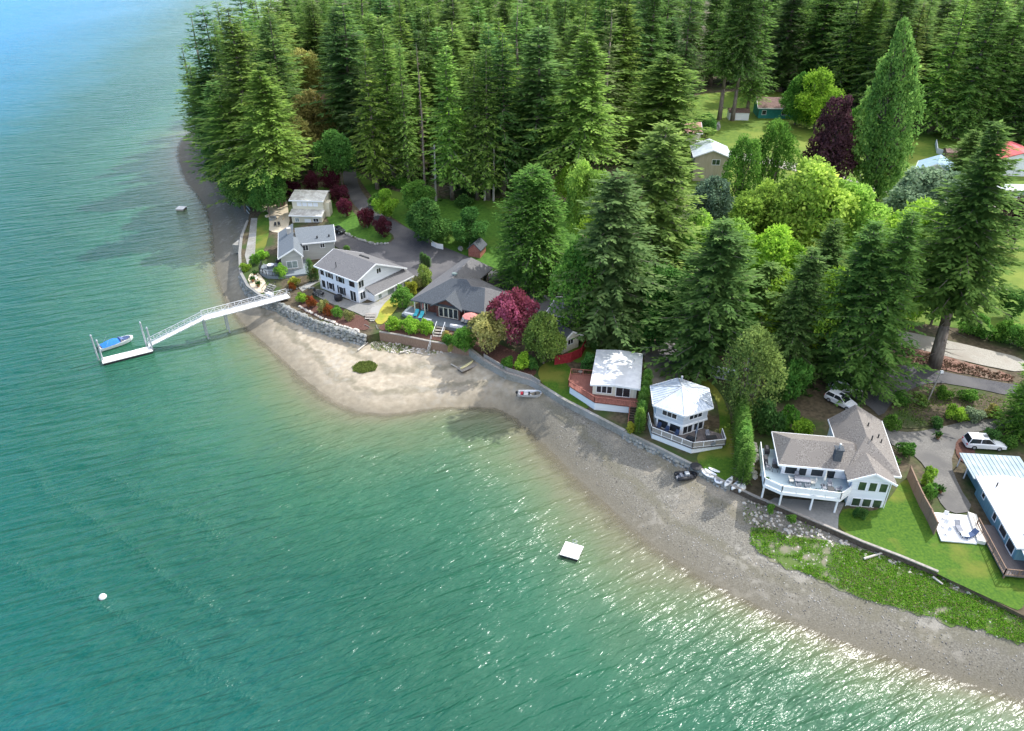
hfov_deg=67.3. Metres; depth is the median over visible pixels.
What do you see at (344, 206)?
maple tree
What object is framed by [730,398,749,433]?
cypress tree
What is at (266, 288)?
deck stairs
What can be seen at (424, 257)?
cypress tree
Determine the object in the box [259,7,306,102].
fir tree
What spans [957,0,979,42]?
fir tree
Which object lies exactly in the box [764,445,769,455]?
barbecue grill
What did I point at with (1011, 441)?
bush
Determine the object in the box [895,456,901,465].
bush
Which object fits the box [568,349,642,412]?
cabin
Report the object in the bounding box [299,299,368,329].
garden bed
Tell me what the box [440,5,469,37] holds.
fir tree
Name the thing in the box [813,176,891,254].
broadleaf tree
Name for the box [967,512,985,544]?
boardwalk
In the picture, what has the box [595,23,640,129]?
fir tree
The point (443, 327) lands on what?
deck stairs
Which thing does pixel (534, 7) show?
fir tree
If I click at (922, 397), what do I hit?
bush
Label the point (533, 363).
bush
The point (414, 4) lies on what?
fir tree
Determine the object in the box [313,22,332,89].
fir tree
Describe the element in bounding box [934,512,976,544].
pool deck platform
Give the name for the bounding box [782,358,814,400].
bush
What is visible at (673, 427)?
window
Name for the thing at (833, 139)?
beech tree
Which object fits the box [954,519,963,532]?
sun lounger
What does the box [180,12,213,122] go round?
fir tree
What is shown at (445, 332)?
bush
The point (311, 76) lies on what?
madrona tree
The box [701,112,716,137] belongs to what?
broadleaf tree
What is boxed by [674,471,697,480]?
inflatable boat
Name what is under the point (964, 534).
deck table
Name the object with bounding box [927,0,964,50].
fir tree
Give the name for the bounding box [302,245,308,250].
window
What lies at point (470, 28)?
fir tree
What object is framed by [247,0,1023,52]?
forest
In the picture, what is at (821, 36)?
fir tree
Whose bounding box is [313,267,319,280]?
cypress tree
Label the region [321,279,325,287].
window
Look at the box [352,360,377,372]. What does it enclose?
salt grass
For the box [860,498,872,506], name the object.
window
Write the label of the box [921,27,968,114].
fir tree
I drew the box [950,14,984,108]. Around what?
fir tree
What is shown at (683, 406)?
house
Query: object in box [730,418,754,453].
cypress tree
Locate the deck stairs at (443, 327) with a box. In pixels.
[433,321,445,336]
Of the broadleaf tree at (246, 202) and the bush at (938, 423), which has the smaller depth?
the bush at (938, 423)
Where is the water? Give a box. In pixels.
[0,0,1023,730]
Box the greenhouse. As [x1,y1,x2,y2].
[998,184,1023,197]
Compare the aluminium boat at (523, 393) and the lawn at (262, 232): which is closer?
the aluminium boat at (523, 393)
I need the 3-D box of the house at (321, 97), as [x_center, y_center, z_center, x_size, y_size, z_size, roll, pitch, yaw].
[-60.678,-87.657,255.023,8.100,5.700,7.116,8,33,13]
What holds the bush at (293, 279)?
on the ground at (817, 410)
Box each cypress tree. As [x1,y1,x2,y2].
[305,257,315,283]
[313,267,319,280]
[419,252,423,264]
[422,254,426,264]
[425,255,431,266]
[634,406,646,432]
[636,392,648,415]
[636,400,646,420]
[638,385,648,411]
[640,380,649,403]
[641,368,653,384]
[641,374,651,397]
[729,405,751,439]
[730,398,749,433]
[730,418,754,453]
[730,441,756,484]
[731,394,748,425]
[731,411,751,446]
[732,425,752,463]
[733,432,754,473]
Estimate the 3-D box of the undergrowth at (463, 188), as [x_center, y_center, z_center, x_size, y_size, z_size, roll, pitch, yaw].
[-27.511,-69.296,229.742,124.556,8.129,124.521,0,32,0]
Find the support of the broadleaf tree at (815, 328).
on the ground at (817, 410)
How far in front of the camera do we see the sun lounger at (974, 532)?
91.26 m
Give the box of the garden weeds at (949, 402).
[898,385,1005,425]
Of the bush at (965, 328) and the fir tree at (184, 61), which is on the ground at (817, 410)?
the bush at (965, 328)
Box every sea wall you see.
[238,220,280,307]
[469,348,530,385]
[530,379,625,435]
[624,431,730,490]
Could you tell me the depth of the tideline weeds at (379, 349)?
133.48 m
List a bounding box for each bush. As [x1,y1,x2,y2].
[238,263,251,271]
[248,253,259,264]
[257,250,269,259]
[273,262,287,278]
[284,180,300,195]
[288,276,300,285]
[288,282,296,289]
[295,292,307,302]
[305,296,317,306]
[317,298,328,312]
[322,303,332,316]
[330,305,342,318]
[342,309,354,320]
[367,193,378,205]
[384,315,402,331]
[388,175,408,188]
[390,284,413,308]
[397,314,419,334]
[405,281,417,294]
[413,275,424,288]
[415,318,433,335]
[417,264,431,286]
[440,330,451,341]
[442,334,453,345]
[447,343,452,351]
[454,193,473,207]
[500,355,512,367]
[514,351,529,370]
[524,355,538,370]
[580,352,594,372]
[590,341,599,350]
[626,421,635,433]
[750,397,786,435]
[766,373,788,402]
[767,503,774,515]
[775,404,800,431]
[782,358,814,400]
[785,515,796,523]
[791,416,815,434]
[852,507,860,517]
[860,508,868,519]
[883,414,902,430]
[893,389,910,405]
[895,442,916,457]
[914,393,930,407]
[921,465,938,485]
[922,482,938,500]
[931,415,943,429]
[935,384,954,400]
[945,403,970,421]
[955,388,978,401]
[956,312,982,334]
[964,406,987,423]
[975,314,994,339]
[983,427,1001,440]
[984,403,1000,418]
[988,319,1013,341]
[998,434,1018,449]
[1000,323,1023,346]
[1018,328,1023,349]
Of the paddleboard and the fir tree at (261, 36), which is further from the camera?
the fir tree at (261, 36)
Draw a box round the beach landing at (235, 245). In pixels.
[232,239,239,252]
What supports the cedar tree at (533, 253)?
on the lawn at (450, 209)
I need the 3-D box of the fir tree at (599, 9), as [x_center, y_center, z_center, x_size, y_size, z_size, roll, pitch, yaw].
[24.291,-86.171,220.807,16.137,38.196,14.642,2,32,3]
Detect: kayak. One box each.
[701,470,713,478]
[724,476,732,486]
[731,481,740,489]
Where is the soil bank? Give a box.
[891,346,1011,380]
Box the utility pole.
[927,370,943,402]
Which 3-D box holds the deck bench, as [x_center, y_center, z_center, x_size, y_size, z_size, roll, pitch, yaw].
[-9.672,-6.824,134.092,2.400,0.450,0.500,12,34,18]
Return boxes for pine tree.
[550,167,684,353]
[592,119,706,277]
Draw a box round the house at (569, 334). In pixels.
[537,311,583,353]
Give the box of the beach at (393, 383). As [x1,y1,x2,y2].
[177,5,1023,702]
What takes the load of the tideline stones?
on the beach at (393, 383)
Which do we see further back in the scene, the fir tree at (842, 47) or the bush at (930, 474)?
the fir tree at (842, 47)
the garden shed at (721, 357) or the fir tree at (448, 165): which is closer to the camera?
the garden shed at (721, 357)
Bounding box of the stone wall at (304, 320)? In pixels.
[276,302,366,345]
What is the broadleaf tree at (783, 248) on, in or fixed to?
on the ground at (817, 410)
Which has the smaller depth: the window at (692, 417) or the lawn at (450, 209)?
the window at (692, 417)
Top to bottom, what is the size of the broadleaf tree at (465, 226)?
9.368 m
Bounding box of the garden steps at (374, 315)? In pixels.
[365,313,375,318]
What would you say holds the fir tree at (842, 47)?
on the ground at (817, 410)
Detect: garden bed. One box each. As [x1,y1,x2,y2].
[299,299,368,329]
[379,320,535,375]
[888,386,1005,427]
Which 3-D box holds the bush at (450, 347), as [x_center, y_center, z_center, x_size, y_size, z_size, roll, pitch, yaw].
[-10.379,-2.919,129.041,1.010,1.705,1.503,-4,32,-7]
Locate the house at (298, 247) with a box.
[259,223,335,278]
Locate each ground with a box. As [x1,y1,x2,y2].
[241,0,1023,619]
[747,526,1023,644]
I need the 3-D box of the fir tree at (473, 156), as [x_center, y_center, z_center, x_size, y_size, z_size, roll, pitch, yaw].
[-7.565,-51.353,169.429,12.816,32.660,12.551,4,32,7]
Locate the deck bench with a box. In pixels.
[450,324,462,327]
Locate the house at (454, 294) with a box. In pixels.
[402,258,508,330]
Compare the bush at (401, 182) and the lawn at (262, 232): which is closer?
the lawn at (262, 232)
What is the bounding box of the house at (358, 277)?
[314,249,413,302]
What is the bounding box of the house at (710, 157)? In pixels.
[686,139,728,180]
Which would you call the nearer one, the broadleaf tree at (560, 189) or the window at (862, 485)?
the window at (862, 485)
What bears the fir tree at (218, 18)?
on the ground at (817, 410)
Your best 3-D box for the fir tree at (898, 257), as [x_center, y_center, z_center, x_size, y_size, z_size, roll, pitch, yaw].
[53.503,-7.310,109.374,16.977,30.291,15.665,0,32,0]
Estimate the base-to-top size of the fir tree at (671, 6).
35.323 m
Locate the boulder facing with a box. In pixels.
[238,274,276,311]
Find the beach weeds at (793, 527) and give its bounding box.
[744,503,994,603]
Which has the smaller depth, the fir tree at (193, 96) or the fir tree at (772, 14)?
the fir tree at (193, 96)
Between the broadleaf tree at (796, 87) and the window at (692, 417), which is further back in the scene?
the broadleaf tree at (796, 87)
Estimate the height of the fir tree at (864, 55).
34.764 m
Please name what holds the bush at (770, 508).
on the beach at (393, 383)
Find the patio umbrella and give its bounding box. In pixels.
[462,312,477,319]
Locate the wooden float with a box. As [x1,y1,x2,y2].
[457,362,476,372]
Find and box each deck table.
[705,435,717,439]
[771,464,778,472]
[794,476,810,483]
[827,486,834,492]
[960,531,969,537]
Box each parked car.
[334,225,345,233]
[824,388,858,409]
[828,379,862,394]
[962,432,1006,450]
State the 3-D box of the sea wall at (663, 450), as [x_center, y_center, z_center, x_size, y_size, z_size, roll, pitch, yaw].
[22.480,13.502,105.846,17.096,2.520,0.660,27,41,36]
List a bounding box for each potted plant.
[255,278,261,286]
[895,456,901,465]
[932,430,942,438]
[936,484,945,493]
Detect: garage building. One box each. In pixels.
[288,189,332,222]
[547,296,583,326]
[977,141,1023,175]
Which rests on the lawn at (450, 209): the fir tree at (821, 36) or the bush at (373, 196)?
the bush at (373, 196)
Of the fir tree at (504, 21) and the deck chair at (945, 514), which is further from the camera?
the fir tree at (504, 21)
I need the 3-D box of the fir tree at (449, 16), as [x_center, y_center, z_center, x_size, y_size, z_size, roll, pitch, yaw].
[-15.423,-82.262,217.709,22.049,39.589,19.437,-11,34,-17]
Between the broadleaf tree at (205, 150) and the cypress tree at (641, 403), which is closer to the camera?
the cypress tree at (641, 403)
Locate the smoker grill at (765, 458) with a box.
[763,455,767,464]
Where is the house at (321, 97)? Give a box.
[314,92,335,112]
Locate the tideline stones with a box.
[370,341,450,354]
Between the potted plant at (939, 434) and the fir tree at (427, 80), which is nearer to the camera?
the potted plant at (939, 434)
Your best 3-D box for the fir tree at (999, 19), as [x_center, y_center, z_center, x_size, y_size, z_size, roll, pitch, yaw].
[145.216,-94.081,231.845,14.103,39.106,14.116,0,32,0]
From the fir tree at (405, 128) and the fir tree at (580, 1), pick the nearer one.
the fir tree at (405, 128)
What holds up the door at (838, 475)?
in the house at (851, 453)
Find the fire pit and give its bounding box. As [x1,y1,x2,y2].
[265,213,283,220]
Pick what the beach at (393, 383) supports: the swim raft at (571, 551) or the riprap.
the riprap
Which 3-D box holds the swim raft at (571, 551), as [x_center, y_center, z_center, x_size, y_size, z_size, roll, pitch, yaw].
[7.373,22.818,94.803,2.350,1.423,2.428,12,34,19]
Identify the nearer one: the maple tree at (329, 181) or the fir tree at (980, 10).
the maple tree at (329, 181)
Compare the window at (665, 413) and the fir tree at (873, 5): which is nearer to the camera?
the window at (665, 413)
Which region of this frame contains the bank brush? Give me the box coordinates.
[901,346,1014,381]
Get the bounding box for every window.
[286,260,297,268]
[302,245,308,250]
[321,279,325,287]
[339,286,344,295]
[348,280,354,287]
[358,279,363,288]
[360,290,365,299]
[387,287,394,294]
[438,306,443,316]
[443,307,448,317]
[448,308,452,318]
[453,309,457,319]
[567,338,573,345]
[596,386,601,392]
[601,386,606,393]
[607,387,611,393]
[657,419,668,428]
[662,410,676,419]
[669,423,680,434]
[682,425,692,434]
[689,412,702,420]
[693,421,703,430]
[712,159,720,164]
[783,467,797,474]
[798,468,807,475]
[809,469,824,476]
[825,471,837,478]
[850,497,861,506]
[856,481,867,490]
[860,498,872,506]
[867,482,878,491]
[871,499,882,507]
[878,483,888,492]
[991,512,996,522]
[998,524,1006,539]
[1005,537,1014,555]
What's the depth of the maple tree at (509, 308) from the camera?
125.89 m
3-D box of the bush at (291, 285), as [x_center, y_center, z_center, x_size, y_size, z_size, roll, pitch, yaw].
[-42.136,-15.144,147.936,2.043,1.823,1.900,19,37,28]
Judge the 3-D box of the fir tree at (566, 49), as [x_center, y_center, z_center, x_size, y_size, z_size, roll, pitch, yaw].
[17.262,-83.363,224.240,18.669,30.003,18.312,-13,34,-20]
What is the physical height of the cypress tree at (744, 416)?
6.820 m
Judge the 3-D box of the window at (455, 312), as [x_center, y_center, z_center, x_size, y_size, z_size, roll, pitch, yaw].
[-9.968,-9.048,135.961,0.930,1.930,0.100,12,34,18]
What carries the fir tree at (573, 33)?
on the ground at (817, 410)
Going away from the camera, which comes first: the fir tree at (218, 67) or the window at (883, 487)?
the window at (883, 487)
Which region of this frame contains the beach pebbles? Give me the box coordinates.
[552,418,1023,685]
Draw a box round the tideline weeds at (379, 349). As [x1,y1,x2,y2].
[371,340,436,352]
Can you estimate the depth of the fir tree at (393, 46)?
198.87 m
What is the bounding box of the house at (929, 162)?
[915,155,955,185]
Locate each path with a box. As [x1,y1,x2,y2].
[245,218,256,263]
[299,279,320,290]
[369,292,393,320]
[955,438,974,460]
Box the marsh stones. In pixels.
[750,528,1020,641]
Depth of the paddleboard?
102.56 m
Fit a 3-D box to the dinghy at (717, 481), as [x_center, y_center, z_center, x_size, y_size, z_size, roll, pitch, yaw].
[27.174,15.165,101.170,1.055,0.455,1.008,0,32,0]
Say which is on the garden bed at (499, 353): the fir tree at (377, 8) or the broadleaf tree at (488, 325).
the broadleaf tree at (488, 325)
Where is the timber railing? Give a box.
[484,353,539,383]
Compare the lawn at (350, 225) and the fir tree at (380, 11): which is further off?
the fir tree at (380, 11)
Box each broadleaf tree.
[200,147,223,183]
[217,159,251,211]
[242,189,266,209]
[247,169,287,216]
[310,128,358,185]
[370,188,399,217]
[400,179,436,209]
[404,196,453,243]
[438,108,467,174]
[451,206,490,245]
[451,326,478,352]
[466,309,511,353]
[521,310,567,363]
[547,232,604,340]
[552,163,576,202]
[563,158,608,234]
[572,213,597,260]
[619,269,682,350]
[623,254,653,303]
[633,262,694,332]
[655,220,696,269]
[685,207,714,249]
[687,174,736,221]
[698,215,769,276]
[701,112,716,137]
[718,321,789,421]
[719,286,760,334]
[721,132,762,199]
[728,177,799,250]
[745,223,807,275]
[749,117,802,195]
[755,265,809,337]
[763,153,860,251]
[779,71,816,124]
[794,66,846,129]
[809,265,849,361]
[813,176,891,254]
[849,105,873,139]
[881,164,967,217]
[881,196,950,291]
[883,261,923,341]
[922,288,940,324]
[987,362,1023,444]
[994,288,1023,319]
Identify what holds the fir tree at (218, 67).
on the ground at (817, 410)
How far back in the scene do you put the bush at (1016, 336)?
125.26 m
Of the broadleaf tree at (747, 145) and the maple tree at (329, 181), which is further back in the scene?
the maple tree at (329, 181)
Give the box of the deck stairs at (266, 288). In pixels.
[262,279,276,291]
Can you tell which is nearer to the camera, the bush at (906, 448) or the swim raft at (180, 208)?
the bush at (906, 448)
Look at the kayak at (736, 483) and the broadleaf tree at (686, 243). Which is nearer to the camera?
the kayak at (736, 483)
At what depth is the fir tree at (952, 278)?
108.93 m
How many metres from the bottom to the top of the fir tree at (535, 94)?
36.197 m
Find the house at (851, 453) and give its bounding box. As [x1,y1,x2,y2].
[759,404,901,512]
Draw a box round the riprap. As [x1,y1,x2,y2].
[622,434,727,491]
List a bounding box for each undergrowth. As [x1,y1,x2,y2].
[285,113,625,200]
[581,283,828,396]
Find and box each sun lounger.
[413,309,418,316]
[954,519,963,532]
[963,528,979,539]
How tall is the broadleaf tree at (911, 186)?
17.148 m
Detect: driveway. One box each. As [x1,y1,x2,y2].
[334,163,550,315]
[642,340,710,383]
[844,366,1020,414]
[882,418,1004,512]
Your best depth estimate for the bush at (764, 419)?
106.72 m
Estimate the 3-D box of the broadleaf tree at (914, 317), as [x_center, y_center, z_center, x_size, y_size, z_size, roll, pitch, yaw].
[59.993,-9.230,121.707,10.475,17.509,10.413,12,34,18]
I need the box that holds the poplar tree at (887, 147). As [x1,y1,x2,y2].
[850,17,926,203]
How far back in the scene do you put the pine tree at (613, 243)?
119.56 m
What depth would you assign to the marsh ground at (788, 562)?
88.82 m
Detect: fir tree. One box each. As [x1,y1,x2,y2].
[172,44,198,137]
[176,69,219,146]
[178,80,236,179]
[179,62,209,150]
[180,5,234,112]
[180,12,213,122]
[182,93,251,202]
[189,7,300,207]
[208,20,235,124]
[210,1,236,70]
[210,70,320,206]
[212,19,226,79]
[227,16,275,89]
[229,0,259,34]
[231,16,258,58]
[244,0,262,44]
[244,19,281,107]
[251,0,263,32]
[251,25,297,106]
[256,15,304,95]
[257,0,310,106]
[257,13,319,119]
[258,2,265,29]
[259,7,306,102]
[265,63,312,180]
[276,0,315,71]
[281,15,298,60]
[297,0,323,58]
[297,0,330,91]
[300,0,374,163]
[310,6,369,154]
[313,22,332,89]
[314,11,361,94]
[316,22,334,91]
[318,26,343,109]
[324,0,349,55]
[325,6,353,75]
[328,24,377,130]
[334,66,387,165]
[346,15,414,146]
[348,39,402,189]
[350,0,369,34]
[360,0,403,73]
[360,13,383,99]
[363,24,421,178]
[369,3,390,22]
[379,50,437,169]
[380,40,426,184]
[380,43,406,100]
[386,0,416,65]
[386,6,403,46]
[390,0,414,38]
[392,12,429,62]
[397,0,429,41]
[400,51,445,166]
[401,71,442,174]
[411,5,441,83]
[411,7,442,56]
[412,30,425,58]
[418,20,437,77]
[421,45,481,200]
[422,26,454,123]
[430,20,480,123]
[431,0,475,43]
[431,0,475,83]
[432,4,441,52]
[434,0,466,53]
[435,67,479,168]
[436,27,466,80]
[438,68,485,159]
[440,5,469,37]
[450,44,517,200]
[454,53,505,199]
[458,0,470,27]
[460,22,487,65]
[463,22,514,164]
[464,22,480,46]
[465,6,489,47]
[468,23,513,115]
[475,31,537,194]
[482,8,494,25]
[483,17,522,165]
[489,1,520,78]
[493,0,516,17]
[494,0,512,26]
[498,45,560,189]
[503,3,530,157]
[504,3,536,96]
[505,25,576,169]
[512,9,538,66]
[513,33,634,174]
[520,51,569,168]
[521,0,542,22]
[526,0,552,45]
[532,0,547,66]
[532,0,555,32]
[533,22,568,122]
[537,5,563,66]
[543,0,570,46]
[550,0,578,30]
[551,39,561,94]
[553,0,574,73]
[554,16,609,135]
[555,0,577,49]
[557,49,611,160]
[562,30,572,75]
[570,0,590,36]
[570,0,606,22]
[573,1,607,118]
[575,0,596,33]
[580,0,609,45]
[581,0,634,107]
[594,0,646,140]
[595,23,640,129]
[597,0,660,132]
[597,9,634,157]
[600,52,716,178]
[627,0,682,123]
[630,215,778,384]
[633,0,659,84]
[634,0,674,51]
[635,0,661,36]
[638,24,670,61]
[658,0,688,64]
[658,0,689,42]
[659,17,698,94]
[663,0,710,112]
[674,10,707,85]
[696,0,729,81]
[697,12,730,85]
[700,0,755,119]
[713,0,765,120]
[713,6,751,90]
[725,0,779,107]
[740,260,787,350]
[744,0,819,93]
[750,0,780,72]
[761,245,832,386]
[762,1,803,78]
[786,0,851,94]
[793,0,822,71]
[794,3,823,71]
[800,0,860,68]
[800,218,852,347]
[803,219,907,390]
[814,0,869,104]
[818,19,861,85]
[818,208,937,408]
[826,0,894,107]
[837,9,868,90]
[840,1,856,61]
[841,0,890,104]
[844,1,871,56]
[845,0,930,124]
[848,0,898,84]
[855,7,896,96]
[869,2,931,116]
[875,119,1023,369]
[885,0,919,50]
[905,2,935,63]
[908,0,976,139]
[912,27,934,101]
[913,0,960,63]
[914,0,941,54]
[914,1,938,98]
[916,32,958,120]
[921,0,1017,140]
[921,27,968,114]
[924,11,961,102]
[926,0,959,51]
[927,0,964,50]
[933,129,982,181]
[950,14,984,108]
[952,0,994,97]
[954,2,979,42]
[956,8,1017,119]
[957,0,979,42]
[959,1,1023,138]
[962,0,1013,89]
[963,0,997,41]
[982,0,1021,57]
[984,48,1023,122]
[991,46,1023,136]
[993,32,1023,115]
[995,194,1023,252]
[998,87,1023,145]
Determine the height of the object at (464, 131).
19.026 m
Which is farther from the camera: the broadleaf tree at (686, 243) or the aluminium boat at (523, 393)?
the broadleaf tree at (686, 243)
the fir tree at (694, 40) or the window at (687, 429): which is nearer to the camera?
the window at (687, 429)
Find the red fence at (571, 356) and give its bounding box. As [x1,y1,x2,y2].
[554,340,586,364]
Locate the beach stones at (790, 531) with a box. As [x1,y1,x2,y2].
[742,500,977,597]
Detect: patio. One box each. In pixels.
[248,273,266,292]
[262,201,289,231]
[313,289,377,315]
[766,498,843,528]
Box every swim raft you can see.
[176,206,186,210]
[560,539,583,560]
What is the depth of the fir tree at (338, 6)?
267.19 m
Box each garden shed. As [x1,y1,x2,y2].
[709,350,748,380]
[727,108,749,119]
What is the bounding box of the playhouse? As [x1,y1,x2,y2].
[467,237,486,257]
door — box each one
[350,290,356,301]
[615,387,630,397]
[736,113,741,119]
[834,471,842,478]
[1004,164,1015,175]
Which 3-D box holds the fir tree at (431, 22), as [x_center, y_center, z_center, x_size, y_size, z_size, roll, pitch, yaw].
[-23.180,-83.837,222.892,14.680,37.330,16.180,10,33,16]
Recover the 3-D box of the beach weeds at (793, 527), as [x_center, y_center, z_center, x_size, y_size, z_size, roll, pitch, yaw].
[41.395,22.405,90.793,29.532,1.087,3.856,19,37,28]
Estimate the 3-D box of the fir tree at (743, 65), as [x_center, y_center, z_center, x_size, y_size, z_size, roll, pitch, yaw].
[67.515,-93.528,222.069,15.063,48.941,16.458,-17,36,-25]
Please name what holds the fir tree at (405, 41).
on the ground at (817, 410)
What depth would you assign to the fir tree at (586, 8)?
190.65 m
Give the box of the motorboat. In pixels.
[96,335,132,351]
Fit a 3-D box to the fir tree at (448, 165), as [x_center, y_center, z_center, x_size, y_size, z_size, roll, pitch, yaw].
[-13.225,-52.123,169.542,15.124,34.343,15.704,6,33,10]
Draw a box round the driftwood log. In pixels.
[863,552,882,559]
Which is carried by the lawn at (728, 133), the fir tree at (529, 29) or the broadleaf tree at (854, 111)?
the broadleaf tree at (854, 111)
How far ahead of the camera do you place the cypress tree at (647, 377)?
115.05 m
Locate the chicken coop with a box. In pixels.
[942,148,960,158]
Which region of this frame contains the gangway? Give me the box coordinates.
[147,311,203,346]
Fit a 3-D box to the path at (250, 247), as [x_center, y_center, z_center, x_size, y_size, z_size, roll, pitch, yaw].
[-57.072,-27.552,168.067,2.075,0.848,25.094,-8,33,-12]
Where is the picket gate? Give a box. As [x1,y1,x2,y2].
[431,240,442,248]
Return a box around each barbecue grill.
[686,435,694,442]
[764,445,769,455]
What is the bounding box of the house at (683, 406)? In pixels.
[647,376,725,452]
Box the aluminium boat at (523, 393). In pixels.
[515,390,541,396]
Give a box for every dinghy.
[714,478,722,483]
[738,483,745,492]
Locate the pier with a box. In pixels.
[200,289,290,338]
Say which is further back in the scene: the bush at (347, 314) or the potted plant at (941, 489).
the bush at (347, 314)
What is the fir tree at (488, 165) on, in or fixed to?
on the ground at (817, 410)
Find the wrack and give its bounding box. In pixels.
[567,418,1012,683]
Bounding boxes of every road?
[729,150,994,206]
[747,331,1023,370]
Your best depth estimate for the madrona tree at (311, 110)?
204.64 m
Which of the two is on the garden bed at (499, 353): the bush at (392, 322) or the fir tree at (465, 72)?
the bush at (392, 322)
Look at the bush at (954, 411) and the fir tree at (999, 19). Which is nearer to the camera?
the bush at (954, 411)
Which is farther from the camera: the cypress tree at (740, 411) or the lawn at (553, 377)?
the lawn at (553, 377)
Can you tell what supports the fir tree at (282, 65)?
on the ground at (817, 410)
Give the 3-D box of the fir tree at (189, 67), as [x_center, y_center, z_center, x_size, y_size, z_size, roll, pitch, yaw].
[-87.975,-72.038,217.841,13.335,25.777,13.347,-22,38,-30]
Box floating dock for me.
[89,321,153,364]
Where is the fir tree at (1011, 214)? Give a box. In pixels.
[995,194,1023,252]
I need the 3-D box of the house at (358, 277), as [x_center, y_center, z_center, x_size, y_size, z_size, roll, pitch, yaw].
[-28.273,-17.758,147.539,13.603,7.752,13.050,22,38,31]
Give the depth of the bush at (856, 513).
94.31 m
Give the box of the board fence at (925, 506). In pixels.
[906,466,938,534]
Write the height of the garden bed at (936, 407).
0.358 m
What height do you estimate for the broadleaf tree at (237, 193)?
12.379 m
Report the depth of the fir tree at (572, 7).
260.52 m
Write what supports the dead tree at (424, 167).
on the ground at (817, 410)
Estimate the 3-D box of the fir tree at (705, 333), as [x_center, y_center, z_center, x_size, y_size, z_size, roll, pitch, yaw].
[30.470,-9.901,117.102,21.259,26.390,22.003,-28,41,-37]
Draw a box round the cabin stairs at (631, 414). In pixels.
[627,402,637,423]
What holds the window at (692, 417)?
in the house at (683, 406)
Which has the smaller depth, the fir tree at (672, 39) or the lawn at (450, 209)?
the lawn at (450, 209)
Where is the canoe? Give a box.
[460,360,472,369]
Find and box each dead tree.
[416,46,428,185]
[433,145,436,200]
[492,143,496,200]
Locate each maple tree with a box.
[302,170,319,189]
[318,166,339,188]
[329,183,349,203]
[336,197,352,216]
[357,207,374,227]
[372,215,391,237]
[486,287,539,344]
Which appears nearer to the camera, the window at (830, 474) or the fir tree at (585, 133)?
the window at (830, 474)
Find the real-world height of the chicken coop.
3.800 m
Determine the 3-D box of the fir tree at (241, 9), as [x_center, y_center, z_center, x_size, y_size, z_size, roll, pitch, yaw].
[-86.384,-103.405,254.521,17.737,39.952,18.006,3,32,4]
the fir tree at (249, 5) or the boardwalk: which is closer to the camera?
the boardwalk
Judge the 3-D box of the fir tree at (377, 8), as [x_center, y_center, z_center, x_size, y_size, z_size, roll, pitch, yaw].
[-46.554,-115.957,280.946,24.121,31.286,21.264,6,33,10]
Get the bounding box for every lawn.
[255,211,268,252]
[317,187,390,242]
[356,171,576,292]
[375,299,397,323]
[538,361,588,407]
[568,339,641,362]
[628,91,1023,329]
[683,371,734,479]
[838,480,1023,609]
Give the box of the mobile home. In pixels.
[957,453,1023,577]
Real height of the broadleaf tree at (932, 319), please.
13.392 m
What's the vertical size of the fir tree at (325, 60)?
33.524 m
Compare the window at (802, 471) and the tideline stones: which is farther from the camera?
the tideline stones
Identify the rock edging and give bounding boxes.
[284,286,313,292]
[298,305,359,332]
[344,232,388,244]
[751,442,758,479]
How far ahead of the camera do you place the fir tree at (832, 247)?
116.72 m
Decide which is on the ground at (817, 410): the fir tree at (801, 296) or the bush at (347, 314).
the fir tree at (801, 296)
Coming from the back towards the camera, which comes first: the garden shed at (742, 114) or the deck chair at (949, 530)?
the garden shed at (742, 114)
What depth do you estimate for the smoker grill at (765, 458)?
98.93 m
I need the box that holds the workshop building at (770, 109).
[752,97,792,118]
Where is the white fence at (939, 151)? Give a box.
[935,139,942,154]
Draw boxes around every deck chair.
[827,479,832,485]
[942,510,948,518]
[942,518,949,527]
[943,526,951,534]
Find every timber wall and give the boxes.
[379,331,468,355]
[730,484,938,576]
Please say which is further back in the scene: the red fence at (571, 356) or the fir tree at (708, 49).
the fir tree at (708, 49)
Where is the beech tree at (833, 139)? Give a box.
[798,93,860,182]
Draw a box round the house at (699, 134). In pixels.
[681,122,702,144]
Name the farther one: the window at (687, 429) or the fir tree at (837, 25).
the fir tree at (837, 25)
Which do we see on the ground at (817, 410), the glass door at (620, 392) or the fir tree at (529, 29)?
the fir tree at (529, 29)
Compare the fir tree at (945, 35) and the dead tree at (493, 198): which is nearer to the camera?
the dead tree at (493, 198)
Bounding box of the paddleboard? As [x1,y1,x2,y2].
[708,467,719,472]
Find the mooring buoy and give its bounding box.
[99,593,106,599]
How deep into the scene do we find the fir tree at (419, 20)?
234.45 m
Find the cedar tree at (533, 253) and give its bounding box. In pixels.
[489,163,573,302]
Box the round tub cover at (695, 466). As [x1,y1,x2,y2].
[690,462,701,469]
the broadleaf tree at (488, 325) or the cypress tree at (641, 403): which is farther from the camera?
the broadleaf tree at (488, 325)
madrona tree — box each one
[284,114,318,158]
[289,47,323,95]
[289,88,338,162]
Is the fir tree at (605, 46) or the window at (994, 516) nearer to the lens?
the window at (994, 516)
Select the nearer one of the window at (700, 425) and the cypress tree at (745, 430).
the cypress tree at (745, 430)
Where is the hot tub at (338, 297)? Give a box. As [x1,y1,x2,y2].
[334,294,342,301]
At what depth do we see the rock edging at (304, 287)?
147.89 m
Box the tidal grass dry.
[751,527,1021,640]

